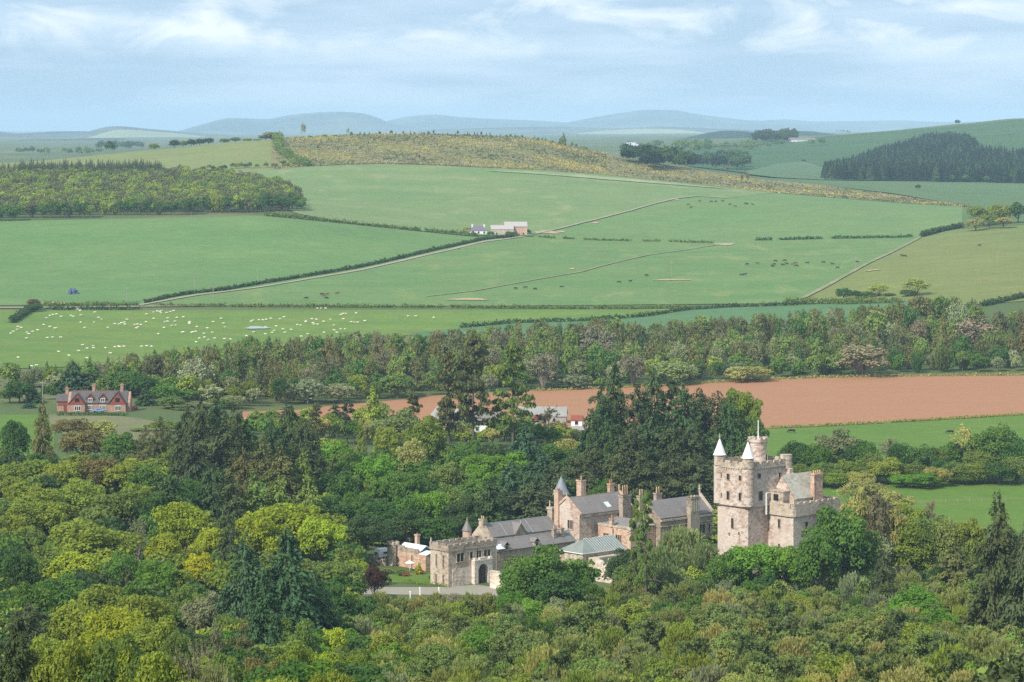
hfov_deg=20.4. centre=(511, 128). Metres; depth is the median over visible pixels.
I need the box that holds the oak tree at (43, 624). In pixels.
[27,611,51,633]
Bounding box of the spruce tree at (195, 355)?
[192,348,198,358]
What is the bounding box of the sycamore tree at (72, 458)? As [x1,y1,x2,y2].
[66,454,90,462]
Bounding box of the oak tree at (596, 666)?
[574,658,626,676]
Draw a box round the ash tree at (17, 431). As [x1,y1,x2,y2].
[0,419,31,456]
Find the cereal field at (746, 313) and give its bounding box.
[412,300,907,337]
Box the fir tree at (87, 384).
[78,369,98,389]
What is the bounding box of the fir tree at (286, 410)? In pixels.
[275,404,296,419]
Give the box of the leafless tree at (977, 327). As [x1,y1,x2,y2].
[949,317,997,352]
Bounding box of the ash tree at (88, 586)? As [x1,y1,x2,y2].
[82,583,100,589]
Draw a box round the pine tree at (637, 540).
[622,498,644,592]
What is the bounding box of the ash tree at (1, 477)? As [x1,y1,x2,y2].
[0,463,16,496]
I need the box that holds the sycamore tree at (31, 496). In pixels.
[11,485,72,532]
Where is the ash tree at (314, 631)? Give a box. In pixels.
[309,628,335,647]
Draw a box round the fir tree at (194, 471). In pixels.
[169,432,222,508]
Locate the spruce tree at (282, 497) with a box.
[264,473,312,557]
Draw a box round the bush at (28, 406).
[21,402,36,408]
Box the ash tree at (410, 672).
[385,658,428,679]
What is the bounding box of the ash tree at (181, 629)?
[173,627,184,633]
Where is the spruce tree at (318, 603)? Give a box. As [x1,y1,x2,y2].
[304,568,344,630]
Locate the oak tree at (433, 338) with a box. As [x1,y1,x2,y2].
[426,332,449,359]
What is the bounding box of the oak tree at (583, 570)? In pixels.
[564,558,601,583]
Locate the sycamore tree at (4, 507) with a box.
[0,499,16,514]
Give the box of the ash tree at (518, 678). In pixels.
[482,673,531,681]
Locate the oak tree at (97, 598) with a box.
[73,583,126,613]
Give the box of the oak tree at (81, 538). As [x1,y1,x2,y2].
[51,517,144,560]
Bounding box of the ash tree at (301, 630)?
[274,616,319,650]
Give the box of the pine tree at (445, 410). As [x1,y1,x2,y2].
[434,349,469,443]
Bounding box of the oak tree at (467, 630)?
[456,626,485,641]
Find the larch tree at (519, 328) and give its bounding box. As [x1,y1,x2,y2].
[513,321,527,345]
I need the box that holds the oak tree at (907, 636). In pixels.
[898,621,935,647]
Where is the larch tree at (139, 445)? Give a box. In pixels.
[125,425,155,461]
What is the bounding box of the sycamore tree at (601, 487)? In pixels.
[587,478,608,494]
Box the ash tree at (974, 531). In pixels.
[954,517,986,563]
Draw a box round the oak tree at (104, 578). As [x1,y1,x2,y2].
[93,570,123,587]
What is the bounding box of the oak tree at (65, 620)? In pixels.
[44,602,94,641]
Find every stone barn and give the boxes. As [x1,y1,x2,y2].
[490,225,513,234]
[504,222,527,234]
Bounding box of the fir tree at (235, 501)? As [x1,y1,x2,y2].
[207,473,249,537]
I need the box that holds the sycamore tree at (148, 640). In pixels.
[129,614,191,654]
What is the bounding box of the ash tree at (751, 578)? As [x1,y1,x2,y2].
[728,569,759,586]
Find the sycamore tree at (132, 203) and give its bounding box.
[125,199,137,214]
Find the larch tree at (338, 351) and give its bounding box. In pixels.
[334,337,343,373]
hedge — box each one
[8,299,35,322]
[41,299,139,305]
[45,305,141,309]
[56,410,127,415]
[142,286,223,302]
[153,302,688,308]
[221,264,360,290]
[260,131,311,166]
[263,211,478,235]
[310,162,532,169]
[358,234,514,267]
[401,578,449,586]
[459,311,644,327]
[515,233,713,242]
[643,300,800,315]
[755,234,913,240]
[770,412,1023,427]
[782,295,904,304]
[919,222,964,236]
[979,291,1023,305]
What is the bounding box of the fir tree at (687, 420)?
[650,382,712,452]
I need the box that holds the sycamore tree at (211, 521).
[204,510,216,527]
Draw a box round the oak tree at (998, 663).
[990,658,1002,666]
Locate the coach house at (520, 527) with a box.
[462,516,557,538]
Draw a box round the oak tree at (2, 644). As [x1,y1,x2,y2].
[0,637,19,661]
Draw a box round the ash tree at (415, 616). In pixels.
[405,607,430,629]
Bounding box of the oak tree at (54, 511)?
[35,501,69,529]
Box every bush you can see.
[0,390,22,402]
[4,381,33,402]
[17,370,33,382]
[21,402,36,408]
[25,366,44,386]
[30,303,43,309]
[80,366,99,379]
[103,364,124,379]
[112,370,140,390]
[128,374,159,393]
[148,143,159,148]
[149,383,180,397]
[158,395,185,407]
[168,140,179,147]
[178,141,187,145]
[186,139,195,145]
[195,138,204,143]
[203,138,213,144]
[206,398,232,405]
[217,376,241,393]
[219,138,229,141]
[220,395,248,407]
[226,384,244,396]
[229,137,240,140]
[258,135,272,139]
[262,132,279,138]
[268,385,283,402]
[290,378,326,403]
[321,383,357,402]
[347,374,368,397]
[377,373,414,397]
[421,371,438,394]
[434,369,447,390]
[481,373,498,390]
[484,363,501,387]
[493,594,512,612]
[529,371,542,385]
[551,373,593,386]
[644,361,699,384]
[670,358,685,381]
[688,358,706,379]
[723,366,772,380]
[731,361,746,367]
[749,130,768,140]
[752,361,763,366]
[763,130,779,140]
[774,134,790,141]
[776,440,808,465]
[792,456,818,468]
[792,463,814,472]
[797,443,832,465]
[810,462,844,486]
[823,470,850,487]
[835,288,853,297]
[836,458,864,482]
[843,439,875,462]
[843,470,876,484]
[850,290,861,296]
[852,443,883,462]
[856,451,884,467]
[859,291,876,296]
[861,463,889,482]
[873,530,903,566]
[885,443,909,474]
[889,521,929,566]
[898,289,914,295]
[900,461,929,483]
[905,443,937,467]
[920,446,948,468]
[921,466,953,486]
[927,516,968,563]
[931,458,954,481]
[934,531,982,561]
[938,443,962,463]
[941,461,975,483]
[962,449,995,479]
[964,423,1021,478]
[964,461,992,483]
[968,353,987,371]
[979,460,1019,483]
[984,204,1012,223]
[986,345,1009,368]
[991,356,1005,370]
[997,437,1023,479]
[999,456,1023,483]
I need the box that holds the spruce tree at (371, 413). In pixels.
[361,385,382,437]
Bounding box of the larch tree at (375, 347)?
[369,333,386,370]
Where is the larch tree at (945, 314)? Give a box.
[942,298,954,331]
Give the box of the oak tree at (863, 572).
[840,552,874,576]
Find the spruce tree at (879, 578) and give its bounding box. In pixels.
[869,549,895,597]
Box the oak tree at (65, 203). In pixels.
[57,200,71,217]
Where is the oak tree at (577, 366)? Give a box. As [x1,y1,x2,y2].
[567,360,587,386]
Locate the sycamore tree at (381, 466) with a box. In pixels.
[353,454,398,497]
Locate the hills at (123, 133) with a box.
[86,130,204,137]
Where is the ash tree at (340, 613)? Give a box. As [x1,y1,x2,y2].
[333,611,354,618]
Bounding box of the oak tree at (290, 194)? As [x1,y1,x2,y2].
[284,192,301,208]
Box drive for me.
[353,585,498,595]
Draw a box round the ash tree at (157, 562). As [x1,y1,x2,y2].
[147,559,177,581]
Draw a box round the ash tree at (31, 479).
[27,472,65,488]
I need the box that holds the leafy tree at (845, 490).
[837,479,865,503]
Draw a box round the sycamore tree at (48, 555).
[31,545,64,580]
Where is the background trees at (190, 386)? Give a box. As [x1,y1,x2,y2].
[0,130,1022,636]
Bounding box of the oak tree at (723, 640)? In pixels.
[710,630,764,651]
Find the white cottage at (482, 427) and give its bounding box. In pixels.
[474,409,500,431]
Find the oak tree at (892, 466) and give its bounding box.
[866,457,905,484]
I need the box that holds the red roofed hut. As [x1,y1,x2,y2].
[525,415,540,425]
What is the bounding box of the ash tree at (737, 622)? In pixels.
[707,612,746,631]
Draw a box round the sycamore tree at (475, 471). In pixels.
[458,464,498,490]
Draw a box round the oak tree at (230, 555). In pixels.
[203,552,245,584]
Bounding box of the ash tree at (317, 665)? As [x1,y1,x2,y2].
[280,658,345,680]
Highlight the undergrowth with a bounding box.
[0,454,717,648]
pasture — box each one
[0,139,272,172]
[0,216,501,304]
[0,304,799,368]
[145,235,916,305]
[245,164,774,234]
[538,193,961,242]
[717,415,1023,532]
[747,161,823,179]
[756,177,1023,227]
[804,225,1023,304]
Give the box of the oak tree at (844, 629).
[827,617,881,643]
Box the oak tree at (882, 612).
[862,608,908,639]
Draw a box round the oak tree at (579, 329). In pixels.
[562,323,588,344]
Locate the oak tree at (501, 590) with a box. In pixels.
[496,566,543,598]
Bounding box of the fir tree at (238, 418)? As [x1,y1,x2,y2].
[218,402,251,478]
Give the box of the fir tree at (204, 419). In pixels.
[177,395,222,473]
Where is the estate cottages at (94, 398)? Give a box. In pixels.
[56,383,131,411]
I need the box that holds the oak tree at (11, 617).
[6,610,32,622]
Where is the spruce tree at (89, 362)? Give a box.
[87,355,93,368]
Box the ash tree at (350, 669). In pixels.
[323,661,375,680]
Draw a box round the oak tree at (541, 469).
[527,466,559,474]
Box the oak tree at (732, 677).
[718,671,760,681]
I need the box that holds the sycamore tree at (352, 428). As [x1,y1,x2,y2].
[344,420,361,444]
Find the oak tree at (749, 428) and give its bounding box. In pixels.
[737,415,769,446]
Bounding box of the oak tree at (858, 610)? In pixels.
[832,603,874,621]
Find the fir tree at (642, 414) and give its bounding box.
[615,384,664,454]
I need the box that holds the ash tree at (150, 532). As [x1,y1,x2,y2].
[140,529,177,551]
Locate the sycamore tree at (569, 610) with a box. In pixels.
[566,608,581,618]
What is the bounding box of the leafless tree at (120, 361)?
[111,356,122,364]
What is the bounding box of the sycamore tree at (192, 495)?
[172,477,211,507]
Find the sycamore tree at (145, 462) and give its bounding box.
[139,458,165,466]
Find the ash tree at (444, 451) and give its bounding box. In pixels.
[427,444,455,464]
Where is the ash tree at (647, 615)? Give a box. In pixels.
[641,611,664,620]
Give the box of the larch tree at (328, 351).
[319,335,340,374]
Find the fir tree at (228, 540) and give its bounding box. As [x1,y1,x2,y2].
[206,509,246,595]
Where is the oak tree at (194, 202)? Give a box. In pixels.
[184,198,197,214]
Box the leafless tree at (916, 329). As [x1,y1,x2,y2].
[909,321,927,341]
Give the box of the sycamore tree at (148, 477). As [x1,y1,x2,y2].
[125,463,164,488]
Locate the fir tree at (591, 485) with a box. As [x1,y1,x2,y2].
[572,463,598,493]
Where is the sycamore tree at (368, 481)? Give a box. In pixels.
[364,479,388,496]
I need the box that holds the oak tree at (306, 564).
[288,558,320,583]
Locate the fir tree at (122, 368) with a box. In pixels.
[102,364,143,396]
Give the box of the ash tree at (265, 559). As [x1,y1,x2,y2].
[251,551,285,570]
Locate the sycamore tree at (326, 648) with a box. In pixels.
[310,632,331,651]
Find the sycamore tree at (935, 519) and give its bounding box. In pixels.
[910,515,955,564]
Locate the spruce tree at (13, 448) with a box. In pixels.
[0,434,22,458]
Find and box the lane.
[139,236,525,304]
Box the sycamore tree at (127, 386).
[119,378,139,392]
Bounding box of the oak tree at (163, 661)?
[136,651,198,681]
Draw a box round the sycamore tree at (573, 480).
[569,478,589,493]
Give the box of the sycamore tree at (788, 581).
[780,574,812,590]
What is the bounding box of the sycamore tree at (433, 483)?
[423,478,442,492]
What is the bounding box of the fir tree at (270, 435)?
[250,419,292,487]
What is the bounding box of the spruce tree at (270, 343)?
[262,334,272,366]
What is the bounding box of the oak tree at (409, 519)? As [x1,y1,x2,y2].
[390,509,429,542]
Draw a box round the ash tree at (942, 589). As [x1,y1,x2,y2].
[922,580,950,596]
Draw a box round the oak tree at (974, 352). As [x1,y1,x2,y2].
[967,350,977,368]
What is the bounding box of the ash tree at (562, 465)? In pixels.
[558,457,571,473]
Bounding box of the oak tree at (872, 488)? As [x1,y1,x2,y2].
[850,478,891,505]
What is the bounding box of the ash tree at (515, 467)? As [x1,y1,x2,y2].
[493,462,520,473]
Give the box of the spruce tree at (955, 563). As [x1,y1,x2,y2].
[923,545,979,588]
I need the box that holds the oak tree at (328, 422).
[316,418,333,437]
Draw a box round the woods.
[15,127,989,180]
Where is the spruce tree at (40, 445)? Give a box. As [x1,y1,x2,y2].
[29,397,57,462]
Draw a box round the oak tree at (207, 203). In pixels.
[202,198,214,211]
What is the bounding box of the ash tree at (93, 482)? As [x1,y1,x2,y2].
[72,479,97,490]
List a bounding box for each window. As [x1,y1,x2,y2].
[87,405,92,409]
[456,552,464,562]
[469,551,473,559]
[475,550,481,557]
[483,548,490,557]
[567,519,572,529]
[615,534,621,542]
[700,523,705,533]
[708,522,710,532]
[726,491,729,499]
[731,518,733,528]
[738,492,741,500]
[759,491,762,500]
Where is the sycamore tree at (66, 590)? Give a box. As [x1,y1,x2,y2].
[38,572,85,606]
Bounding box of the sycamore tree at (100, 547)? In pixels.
[87,546,115,560]
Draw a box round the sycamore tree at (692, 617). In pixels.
[680,607,698,623]
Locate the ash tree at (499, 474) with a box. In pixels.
[493,468,523,487]
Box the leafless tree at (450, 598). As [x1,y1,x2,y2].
[440,592,463,605]
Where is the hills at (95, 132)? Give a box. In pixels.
[0,126,231,136]
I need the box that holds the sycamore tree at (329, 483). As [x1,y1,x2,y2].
[314,469,361,498]
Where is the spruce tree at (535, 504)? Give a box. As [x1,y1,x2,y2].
[503,474,553,519]
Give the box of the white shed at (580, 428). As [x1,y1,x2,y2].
[570,427,586,430]
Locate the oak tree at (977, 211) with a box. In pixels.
[966,205,994,219]
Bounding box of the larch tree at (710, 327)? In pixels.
[705,316,713,344]
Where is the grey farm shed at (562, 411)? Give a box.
[518,406,567,422]
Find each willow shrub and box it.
[51,369,63,388]
[108,200,118,214]
[152,200,163,214]
[195,658,234,681]
[202,378,216,400]
[211,194,225,211]
[241,379,259,402]
[345,615,378,634]
[359,628,395,640]
[367,381,381,397]
[368,626,409,643]
[372,590,391,604]
[373,649,406,666]
[374,660,408,680]
[375,669,411,681]
[384,604,400,610]
[385,624,406,640]
[387,613,411,641]
[389,595,409,613]
[395,609,411,626]
[399,605,415,613]
[405,593,427,611]
[416,634,464,654]
[420,614,443,624]
[422,591,449,610]
[425,602,455,627]
[428,630,459,644]
[430,664,472,681]
[445,635,469,657]
[447,673,473,681]
[450,653,489,680]
[453,665,481,681]
[461,591,482,616]
[466,615,493,630]
[473,592,498,616]
[482,599,502,625]
[499,602,526,618]
[515,643,545,672]
[521,629,555,655]
[521,642,558,681]
[522,614,555,640]
[532,677,560,681]
[536,664,568,681]
[538,599,553,606]
[540,605,565,621]
[542,611,581,641]
[548,594,582,603]
[551,636,583,653]
[554,633,580,649]
[557,631,598,655]
[559,599,580,613]
[563,365,575,385]
[565,667,597,681]
[572,648,612,662]
[594,626,631,660]
[594,669,623,681]
[599,591,622,613]
[603,579,636,596]
[604,611,621,627]
[608,625,625,634]
[609,670,648,681]
[612,637,637,662]
[612,641,659,665]
[627,648,665,679]
[630,588,652,598]
[633,619,669,651]
[647,543,683,574]
[647,564,693,597]
[653,604,687,624]
[658,523,706,572]
[658,581,691,602]
[659,624,699,658]
[668,646,680,663]
[676,649,715,670]
[682,662,732,681]
[684,594,702,621]
[685,539,719,578]
[688,580,716,591]
[695,621,733,651]
[701,588,736,607]
[706,648,733,665]
[718,601,747,618]
[733,670,778,681]
[734,650,776,669]
[758,598,778,610]
[760,586,789,604]
[770,635,814,663]
[790,600,811,612]
[794,675,814,681]
[798,608,826,627]
[799,671,834,681]
[804,629,839,652]
[807,585,828,596]
[813,351,830,373]
[813,593,843,610]
[828,355,836,372]
[833,661,867,681]
[835,571,871,604]
[847,595,863,607]
[853,362,865,372]
[861,592,888,608]
[862,640,884,662]
[873,653,920,676]
[879,664,936,681]
[886,348,904,369]
[886,592,895,605]
[891,564,919,577]
[893,570,923,592]
[894,605,930,623]
[909,349,925,366]
[910,355,922,371]
[924,563,951,584]
[924,642,980,681]
[925,582,945,596]
[927,352,936,369]
[932,579,946,587]
[933,345,953,371]
[937,585,970,612]
[940,620,956,634]
[942,666,977,681]
[950,627,996,653]
[952,604,973,616]
[953,614,975,636]
[956,352,970,369]
[959,556,979,567]
[964,649,981,661]
[980,639,1023,657]
[983,650,1011,662]
[992,637,1008,645]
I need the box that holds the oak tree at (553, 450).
[535,443,571,470]
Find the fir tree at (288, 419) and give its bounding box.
[274,405,307,470]
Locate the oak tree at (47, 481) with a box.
[28,475,59,494]
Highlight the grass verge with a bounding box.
[531,372,1022,390]
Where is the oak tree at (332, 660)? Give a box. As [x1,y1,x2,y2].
[308,651,343,673]
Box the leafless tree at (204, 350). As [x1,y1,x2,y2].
[198,343,213,354]
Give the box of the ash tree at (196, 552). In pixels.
[189,545,200,555]
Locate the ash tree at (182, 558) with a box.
[170,553,188,573]
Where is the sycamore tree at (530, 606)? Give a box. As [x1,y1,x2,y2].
[512,598,549,618]
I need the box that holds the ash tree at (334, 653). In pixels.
[321,646,349,663]
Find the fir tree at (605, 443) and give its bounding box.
[583,417,638,478]
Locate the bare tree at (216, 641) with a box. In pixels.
[187,618,227,662]
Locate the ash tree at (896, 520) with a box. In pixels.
[877,505,907,560]
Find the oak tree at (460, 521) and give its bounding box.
[446,514,478,537]
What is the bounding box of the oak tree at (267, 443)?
[245,436,269,449]
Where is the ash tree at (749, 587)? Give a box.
[735,580,759,595]
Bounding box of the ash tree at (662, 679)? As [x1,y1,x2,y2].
[654,676,687,681]
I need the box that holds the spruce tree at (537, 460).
[517,446,554,487]
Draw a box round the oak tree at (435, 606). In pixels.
[423,599,446,611]
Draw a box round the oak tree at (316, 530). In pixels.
[295,518,347,562]
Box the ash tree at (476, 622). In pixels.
[465,615,492,629]
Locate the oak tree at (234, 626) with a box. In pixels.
[223,619,248,630]
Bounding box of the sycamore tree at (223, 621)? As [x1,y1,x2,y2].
[206,613,238,637]
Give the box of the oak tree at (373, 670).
[345,663,398,679]
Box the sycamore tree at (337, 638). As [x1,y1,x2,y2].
[317,627,346,652]
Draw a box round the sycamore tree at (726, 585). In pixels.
[715,579,739,596]
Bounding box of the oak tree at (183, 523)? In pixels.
[149,501,207,550]
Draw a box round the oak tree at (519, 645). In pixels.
[508,633,549,664]
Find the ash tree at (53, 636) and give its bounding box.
[41,632,67,642]
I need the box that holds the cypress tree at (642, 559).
[632,491,663,595]
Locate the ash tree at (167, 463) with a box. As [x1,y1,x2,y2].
[148,458,178,469]
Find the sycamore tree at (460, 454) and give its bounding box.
[444,444,478,467]
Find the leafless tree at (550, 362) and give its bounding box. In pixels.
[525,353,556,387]
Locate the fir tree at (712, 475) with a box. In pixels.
[705,455,733,498]
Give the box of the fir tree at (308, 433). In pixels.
[288,418,329,480]
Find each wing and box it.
[598,515,655,550]
[636,484,713,546]
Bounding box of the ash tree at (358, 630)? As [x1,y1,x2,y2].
[352,626,366,634]
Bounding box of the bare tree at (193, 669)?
[172,645,215,681]
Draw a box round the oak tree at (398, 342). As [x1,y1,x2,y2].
[384,334,406,353]
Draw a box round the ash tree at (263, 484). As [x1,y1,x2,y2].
[259,476,271,487]
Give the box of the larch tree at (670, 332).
[664,322,674,342]
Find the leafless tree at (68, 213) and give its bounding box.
[61,201,77,217]
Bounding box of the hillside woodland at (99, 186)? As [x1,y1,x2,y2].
[0,158,305,217]
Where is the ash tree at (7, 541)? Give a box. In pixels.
[0,532,25,551]
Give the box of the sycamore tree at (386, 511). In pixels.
[355,498,401,546]
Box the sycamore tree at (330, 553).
[324,541,367,562]
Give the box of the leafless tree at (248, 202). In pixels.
[242,196,253,211]
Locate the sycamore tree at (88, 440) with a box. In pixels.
[57,429,107,454]
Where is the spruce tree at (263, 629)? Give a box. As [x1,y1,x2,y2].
[227,564,294,655]
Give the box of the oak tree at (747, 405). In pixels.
[726,387,763,422]
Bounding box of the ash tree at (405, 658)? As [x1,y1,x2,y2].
[370,641,416,666]
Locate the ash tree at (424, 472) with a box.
[419,465,440,481]
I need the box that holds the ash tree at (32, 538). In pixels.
[12,525,47,556]
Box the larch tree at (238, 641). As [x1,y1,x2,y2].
[225,616,254,658]
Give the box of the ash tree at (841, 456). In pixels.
[837,445,859,463]
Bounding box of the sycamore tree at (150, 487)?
[139,485,159,496]
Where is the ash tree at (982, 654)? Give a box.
[978,644,997,657]
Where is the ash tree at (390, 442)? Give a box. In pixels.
[372,426,403,455]
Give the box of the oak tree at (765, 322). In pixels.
[750,315,770,336]
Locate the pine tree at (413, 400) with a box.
[402,391,423,418]
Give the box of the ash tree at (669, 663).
[642,657,692,676]
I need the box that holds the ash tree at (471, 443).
[462,439,480,454]
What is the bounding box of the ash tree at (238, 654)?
[220,648,259,661]
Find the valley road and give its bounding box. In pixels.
[0,305,192,307]
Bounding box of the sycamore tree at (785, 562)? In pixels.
[759,545,800,583]
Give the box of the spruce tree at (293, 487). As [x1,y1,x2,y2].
[261,445,304,504]
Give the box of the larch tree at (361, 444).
[354,410,369,457]
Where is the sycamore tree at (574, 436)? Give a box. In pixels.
[568,430,582,441]
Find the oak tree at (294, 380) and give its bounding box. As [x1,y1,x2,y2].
[288,376,299,401]
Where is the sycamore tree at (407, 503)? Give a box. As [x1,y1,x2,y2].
[390,493,422,541]
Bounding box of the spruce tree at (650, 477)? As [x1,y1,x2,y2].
[614,451,670,504]
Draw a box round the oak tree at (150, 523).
[128,515,158,535]
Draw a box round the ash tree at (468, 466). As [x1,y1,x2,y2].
[460,460,490,473]
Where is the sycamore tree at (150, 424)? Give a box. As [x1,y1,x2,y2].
[143,422,169,429]
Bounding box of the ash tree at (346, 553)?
[332,543,366,563]
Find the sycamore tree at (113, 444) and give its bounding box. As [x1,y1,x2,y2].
[99,432,141,460]
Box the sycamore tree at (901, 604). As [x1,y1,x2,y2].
[884,602,913,610]
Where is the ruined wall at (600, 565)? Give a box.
[596,558,612,582]
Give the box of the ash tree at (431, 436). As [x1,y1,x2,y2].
[403,419,447,455]
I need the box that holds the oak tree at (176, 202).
[171,199,184,214]
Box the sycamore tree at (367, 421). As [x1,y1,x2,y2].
[357,419,373,425]
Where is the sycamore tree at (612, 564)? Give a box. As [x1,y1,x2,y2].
[601,548,634,579]
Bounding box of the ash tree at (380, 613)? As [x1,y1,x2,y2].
[365,602,399,625]
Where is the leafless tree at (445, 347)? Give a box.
[439,331,465,354]
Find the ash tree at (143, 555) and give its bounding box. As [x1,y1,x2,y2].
[140,545,183,559]
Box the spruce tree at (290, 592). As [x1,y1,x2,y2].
[263,525,329,630]
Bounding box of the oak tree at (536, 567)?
[502,544,576,601]
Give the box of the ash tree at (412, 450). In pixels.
[395,437,427,473]
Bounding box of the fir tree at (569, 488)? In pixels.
[545,475,575,496]
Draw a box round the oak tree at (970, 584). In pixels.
[961,574,983,590]
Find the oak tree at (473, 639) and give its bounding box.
[455,625,496,653]
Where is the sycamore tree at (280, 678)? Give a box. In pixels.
[253,675,298,681]
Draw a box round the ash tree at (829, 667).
[811,651,853,681]
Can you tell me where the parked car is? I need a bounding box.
[92,408,103,411]
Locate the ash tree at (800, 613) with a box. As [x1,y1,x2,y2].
[792,606,824,617]
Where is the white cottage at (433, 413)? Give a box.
[430,406,459,416]
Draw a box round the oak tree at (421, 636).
[411,628,444,647]
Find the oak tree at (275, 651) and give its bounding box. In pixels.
[247,639,316,659]
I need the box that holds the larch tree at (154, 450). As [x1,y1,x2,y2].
[141,416,173,462]
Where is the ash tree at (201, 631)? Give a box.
[196,627,211,635]
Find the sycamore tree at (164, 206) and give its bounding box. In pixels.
[159,203,169,211]
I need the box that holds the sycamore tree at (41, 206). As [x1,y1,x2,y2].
[35,203,48,217]
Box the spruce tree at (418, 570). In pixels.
[414,563,422,574]
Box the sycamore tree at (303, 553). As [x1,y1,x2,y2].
[273,537,307,557]
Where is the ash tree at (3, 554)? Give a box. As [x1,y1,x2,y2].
[0,545,29,572]
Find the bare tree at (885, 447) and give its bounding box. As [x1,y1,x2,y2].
[879,438,897,456]
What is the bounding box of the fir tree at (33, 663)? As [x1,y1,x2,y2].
[8,649,44,681]
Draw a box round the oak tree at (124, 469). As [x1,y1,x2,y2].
[99,459,141,490]
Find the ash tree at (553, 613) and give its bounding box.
[550,611,561,634]
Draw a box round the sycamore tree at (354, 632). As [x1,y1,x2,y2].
[343,631,358,641]
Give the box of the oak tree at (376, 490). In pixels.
[364,474,396,500]
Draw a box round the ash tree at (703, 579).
[689,575,716,590]
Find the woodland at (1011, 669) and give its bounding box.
[0,608,1023,681]
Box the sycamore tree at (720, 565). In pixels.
[707,551,747,584]
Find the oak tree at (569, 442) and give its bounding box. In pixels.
[554,438,579,449]
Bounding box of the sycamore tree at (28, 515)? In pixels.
[0,502,45,530]
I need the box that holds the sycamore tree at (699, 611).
[687,604,715,626]
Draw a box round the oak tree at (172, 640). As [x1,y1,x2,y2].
[159,630,198,667]
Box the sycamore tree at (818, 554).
[794,528,842,587]
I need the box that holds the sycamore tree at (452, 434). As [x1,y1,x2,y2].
[444,429,458,443]
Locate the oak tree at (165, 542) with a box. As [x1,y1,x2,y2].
[144,532,184,559]
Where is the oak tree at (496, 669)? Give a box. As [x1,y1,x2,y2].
[482,661,531,678]
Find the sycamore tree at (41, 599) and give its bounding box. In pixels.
[4,581,55,612]
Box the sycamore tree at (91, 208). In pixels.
[83,205,95,213]
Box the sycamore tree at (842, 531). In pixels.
[801,505,871,576]
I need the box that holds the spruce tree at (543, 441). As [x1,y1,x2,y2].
[519,423,552,443]
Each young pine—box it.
[438,664,457,671]
[451,614,472,633]
[456,599,477,621]
[468,648,480,657]
[481,650,506,674]
[484,634,506,658]
[496,603,517,643]
[499,665,525,681]
[500,631,509,661]
[502,631,519,665]
[518,626,529,637]
[531,671,551,680]
[546,647,575,674]
[550,626,565,646]
[553,613,583,640]
[553,626,577,649]
[571,642,596,663]
[572,603,585,615]
[575,651,590,660]
[577,593,606,627]
[581,606,611,635]
[586,622,610,645]
[599,677,624,681]
[612,675,632,681]
[616,594,632,608]
[619,635,642,649]
[621,641,650,676]
[628,620,644,636]
[637,615,669,656]
[640,666,670,681]
[663,590,685,605]
[670,667,690,681]
[672,640,690,659]
[672,665,685,674]
[675,642,689,661]
[677,636,713,661]
[686,586,694,600]
[692,578,715,598]
[692,623,706,635]
[693,581,708,603]
[699,602,716,627]
[707,603,730,621]
[709,617,730,630]
[714,647,742,675]
[726,662,744,677]
[727,629,742,659]
[728,608,743,617]
[731,629,756,663]
[732,590,745,600]
[741,598,758,616]
[743,617,772,641]
[744,613,773,636]
[745,610,753,618]
[745,640,781,671]
[746,618,765,632]
[746,649,779,680]
[746,661,775,680]
[757,653,778,667]
[758,585,769,595]
[758,599,784,625]
[767,617,784,641]
[768,580,787,603]
[769,629,791,654]
[774,657,799,680]
[778,678,794,681]
[780,599,797,619]
[784,615,805,637]
[788,667,806,680]
[796,616,824,638]
[800,665,826,678]
[805,641,833,668]
[811,592,819,600]
[812,630,835,660]
[813,637,839,660]
[822,616,836,632]
[833,642,859,658]
[841,603,850,611]
[845,656,873,671]
[850,624,879,660]
[850,666,881,681]
[854,578,873,599]
[860,677,877,681]
[868,651,882,666]
[869,605,881,618]
[873,601,886,608]
[873,616,888,639]
[874,583,889,598]
[875,607,914,644]
[878,640,911,665]
[880,637,902,659]
[880,657,903,675]
[894,647,914,661]
[895,580,918,595]
[905,628,932,660]
[909,615,920,625]
[914,661,942,681]
[922,630,950,662]
[923,636,959,662]
[928,603,938,612]
[939,649,972,681]
[947,570,969,591]
[957,625,971,643]
[957,652,977,668]
[962,593,983,613]
[966,586,978,594]
[968,624,993,643]
[974,659,990,670]
[987,618,1005,639]
[1008,626,1023,644]
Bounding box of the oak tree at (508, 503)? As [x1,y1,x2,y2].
[493,490,526,513]
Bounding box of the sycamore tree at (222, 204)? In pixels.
[219,199,229,211]
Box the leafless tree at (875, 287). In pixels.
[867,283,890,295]
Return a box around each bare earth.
[446,298,489,299]
[535,230,558,233]
[658,279,687,279]
[714,243,734,244]
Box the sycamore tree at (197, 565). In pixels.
[182,552,216,584]
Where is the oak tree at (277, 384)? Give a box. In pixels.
[270,378,289,403]
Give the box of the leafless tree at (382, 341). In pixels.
[370,331,386,352]
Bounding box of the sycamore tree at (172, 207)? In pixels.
[168,202,178,214]
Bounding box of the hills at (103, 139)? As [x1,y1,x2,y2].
[12,138,127,140]
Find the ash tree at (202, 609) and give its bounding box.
[180,590,231,632]
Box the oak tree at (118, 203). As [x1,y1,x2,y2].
[116,200,125,214]
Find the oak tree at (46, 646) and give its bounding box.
[28,634,70,665]
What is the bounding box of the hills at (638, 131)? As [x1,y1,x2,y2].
[577,129,702,133]
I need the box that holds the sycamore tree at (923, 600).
[887,585,943,611]
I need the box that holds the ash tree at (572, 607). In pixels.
[568,601,606,615]
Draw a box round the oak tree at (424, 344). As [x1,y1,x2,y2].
[411,336,428,356]
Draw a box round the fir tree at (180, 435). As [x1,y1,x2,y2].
[165,403,200,473]
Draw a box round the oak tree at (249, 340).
[241,335,259,346]
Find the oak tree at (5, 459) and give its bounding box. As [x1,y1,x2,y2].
[0,454,30,467]
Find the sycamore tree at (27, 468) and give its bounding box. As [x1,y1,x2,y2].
[0,459,51,479]
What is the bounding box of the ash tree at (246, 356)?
[234,346,258,376]

